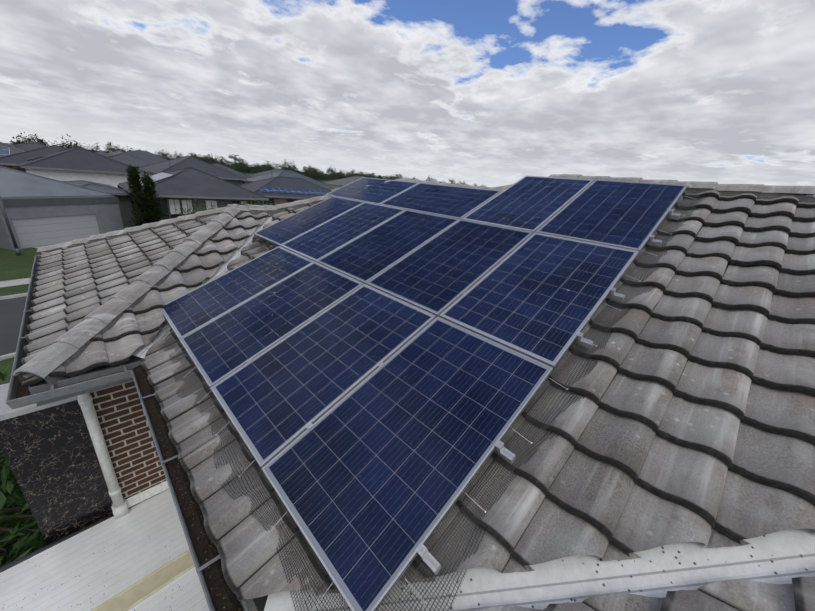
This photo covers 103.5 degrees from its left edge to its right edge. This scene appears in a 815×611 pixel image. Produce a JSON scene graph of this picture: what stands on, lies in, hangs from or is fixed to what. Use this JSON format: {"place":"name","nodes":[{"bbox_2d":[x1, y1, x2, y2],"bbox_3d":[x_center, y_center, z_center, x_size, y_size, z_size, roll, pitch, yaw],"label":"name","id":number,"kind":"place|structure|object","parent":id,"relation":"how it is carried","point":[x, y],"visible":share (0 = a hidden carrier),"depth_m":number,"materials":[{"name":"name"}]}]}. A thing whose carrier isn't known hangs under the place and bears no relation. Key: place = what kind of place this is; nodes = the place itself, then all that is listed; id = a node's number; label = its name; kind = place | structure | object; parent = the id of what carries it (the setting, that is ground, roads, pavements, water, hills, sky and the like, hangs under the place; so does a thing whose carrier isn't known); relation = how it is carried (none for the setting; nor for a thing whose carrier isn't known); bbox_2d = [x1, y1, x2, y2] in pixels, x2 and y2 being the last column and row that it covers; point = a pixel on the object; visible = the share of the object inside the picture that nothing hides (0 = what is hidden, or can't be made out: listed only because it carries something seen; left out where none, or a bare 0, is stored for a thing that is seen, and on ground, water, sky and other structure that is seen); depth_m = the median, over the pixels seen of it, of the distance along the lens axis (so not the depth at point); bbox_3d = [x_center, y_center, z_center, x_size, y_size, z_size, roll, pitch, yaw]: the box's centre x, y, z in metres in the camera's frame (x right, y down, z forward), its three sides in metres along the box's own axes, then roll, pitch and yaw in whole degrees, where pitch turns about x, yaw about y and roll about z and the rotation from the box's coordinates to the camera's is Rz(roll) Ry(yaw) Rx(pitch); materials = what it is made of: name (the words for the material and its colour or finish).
{"place":"outdoors","nodes":[
{"label":"outdoors","id":0,"kind":"place"},
{"bbox_2d":[0,489,208,610],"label":"lower roof","id":1,"kind":"structure","parent":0,"point":[138,557],"depth_m":3.51,"materials":[{"name":"white metal"}]},
{"bbox_2d":[90,381,168,514],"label":"bay wall","id":2,"kind":"structure","parent":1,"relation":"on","point":[132,450],"depth_m":3.96,"materials":[{"name":"brown brick"}]},
{"bbox_2d":[70,373,128,519],"bbox_3d":[-3.542,1.672,3.715,0.130,2.070,0.140,-15,29,-43],"label":"downpipe","id":3,"kind":"object","parent":2,"relation":"attached to","point":[119,503],"visible":0.9,"depth_m":3.71,"materials":[{"name":"white paint"}]},
{"bbox_2d":[6,255,257,610],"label":"gutters","id":4,"kind":"object","parent":2,"relation":"on","point":[219,594],"visible":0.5,"depth_m":2.59,"materials":[{"name":"paint"}]},
{"bbox_2d":[0,143,330,384],"bbox_3d":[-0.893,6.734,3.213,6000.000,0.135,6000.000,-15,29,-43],"label":"ground","id":5,"kind":"structure","parent":0,"point":[15,272],"depth_m":16.91,"materials":[{"name":"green plant"}]},
{"bbox_2d":[0,196,20,255],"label":"downspout","id":6,"kind":"object","parent":5,"relation":"on","point":[17,250],"visible":1,"depth_m":22.55,"materials":[{"name":"grey metal"}]},
{"bbox_2d":[0,366,45,566],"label":"garden plants","id":7,"kind":"object","parent":5,"relation":"on","point":[10,488],"visible":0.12,"depth_m":4.41,"materials":[{"name":"green plant"}]},
{"bbox_2d":[0,478,46,558],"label":"plant","id":8,"kind":"object","parent":5,"relation":"on","point":[7,553],"depth_m":6.47,"materials":[{"name":"green plant"}]},
{"bbox_2d":[0,383,113,544],"bbox_3d":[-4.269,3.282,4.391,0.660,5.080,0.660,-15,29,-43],"label":"garden bed","id":9,"kind":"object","parent":5,"relation":"on","point":[50,455],"depth_m":3.57,"materials":[{"name":"black soil"}]},
{"bbox_2d":[125,163,189,225],"bbox_3d":[-22.962,-9.902,31.733,7.760,7.045,3.304,-15,29,-43],"label":"cypress","id":10,"kind":"object","parent":5,"relation":"on","point":[153,210],"visible":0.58,"depth_m":29.98,"materials":[{"name":"green plant"}]},
{"bbox_2d":[176,196,274,215],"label":"shrubs","id":11,"kind":"object","parent":5,"relation":"on","point":[189,210],"visible":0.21,"depth_m":31.60,"materials":[{"name":"green plant"}]},
{"bbox_2d":[0,142,467,249],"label":"neighboring houses","id":12,"kind":"structure","parent":5,"relation":"on","point":[53,194],"depth_m":35.53,"materials":[{"name":"brick"}]},
{"bbox_2d":[7,131,492,187],"bbox_3d":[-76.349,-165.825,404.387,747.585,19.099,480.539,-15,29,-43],"label":"distant trees","id":13,"kind":"object","parent":5,"relation":"on","point":[240,167],"visible":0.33,"depth_m":205.46,"materials":[{"name":"green plant"}]},
{"bbox_2d":[5,143,441,182],"bbox_3d":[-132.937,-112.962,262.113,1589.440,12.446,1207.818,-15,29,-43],"label":"ridge","id":14,"kind":"structure","parent":0,"point":[379,176],"depth_m":373.23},
{"bbox_2d":[0,0,814,186],"label":"sky","id":15,"kind":"structure","parent":0,"point":[491,93],"materials":[{"name":"white"}]},
{"bbox_2d":[36,208,791,610],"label":"underlay","id":16,"kind":"structure","parent":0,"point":[260,604],"depth_m":2.81,"materials":[{"name":"black"}]},
{"bbox_2d":[19,213,218,386],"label":"tiles","id":17,"kind":"object","parent":16,"relation":"on","point":[75,286],"visible":0.77,"depth_m":4.63,"materials":[{"name":"grey tile"}]},
{"bbox_2d":[142,203,314,459],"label":"tiles","id":18,"kind":"object","parent":16,"relation":"on","point":[188,425],"visible":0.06,"depth_m":2.78,"materials":[{"name":"grey tile"}]},
{"bbox_2d":[186,188,680,574],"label":"mounting brackets","id":19,"kind":"object","parent":18,"relation":"on","point":[429,559],"visible":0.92,"depth_m":2.25,"materials":[{"name":"metal"}]},
{"bbox_2d":[161,176,687,610],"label":"solar panels","id":20,"kind":"object","parent":19,"relation":"on","point":[371,471],"visible":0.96,"depth_m":2.67,"materials":[{"name":"blue glass"}]},
{"bbox_2d":[13,174,814,386],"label":"ridge caps","id":21,"kind":"object","parent":16,"relation":"on","point":[66,349],"visible":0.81,"depth_m":3.83,"materials":[{"name":"concrete"}]},
{"bbox_2d":[24,212,269,385],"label":"tiles","id":22,"kind":"object","parent":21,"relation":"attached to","point":[125,336],"visible":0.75,"depth_m":3.79,"materials":[{"name":"grey tile"}]},
{"bbox_2d":[149,187,706,610],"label":"wire mesh","id":23,"kind":"object","parent":16,"relation":"on","point":[263,483],"visible":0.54,"depth_m":1.85,"materials":[{"name":"grey metal"}]},
{"bbox_2d":[131,217,814,610],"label":"valleys","id":24,"kind":"object","parent":16,"relation":"on","point":[783,557],"visible":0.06,"depth_m":1.39,"materials":[{"name":"grey metal"}]},
{"bbox_2d":[179,190,814,602],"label":"tiles","id":25,"kind":"object","parent":16,"relation":"on","point":[645,448],"visible":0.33,"depth_m":1.81,"materials":[{"name":"grey tile"}]},
{"bbox_2d":[479,577,814,610],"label":"tiles","id":26,"kind":"object","parent":16,"relation":"on","point":[798,594],"visible":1,"depth_m":1.22,"materials":[{"name":"grey tile"}]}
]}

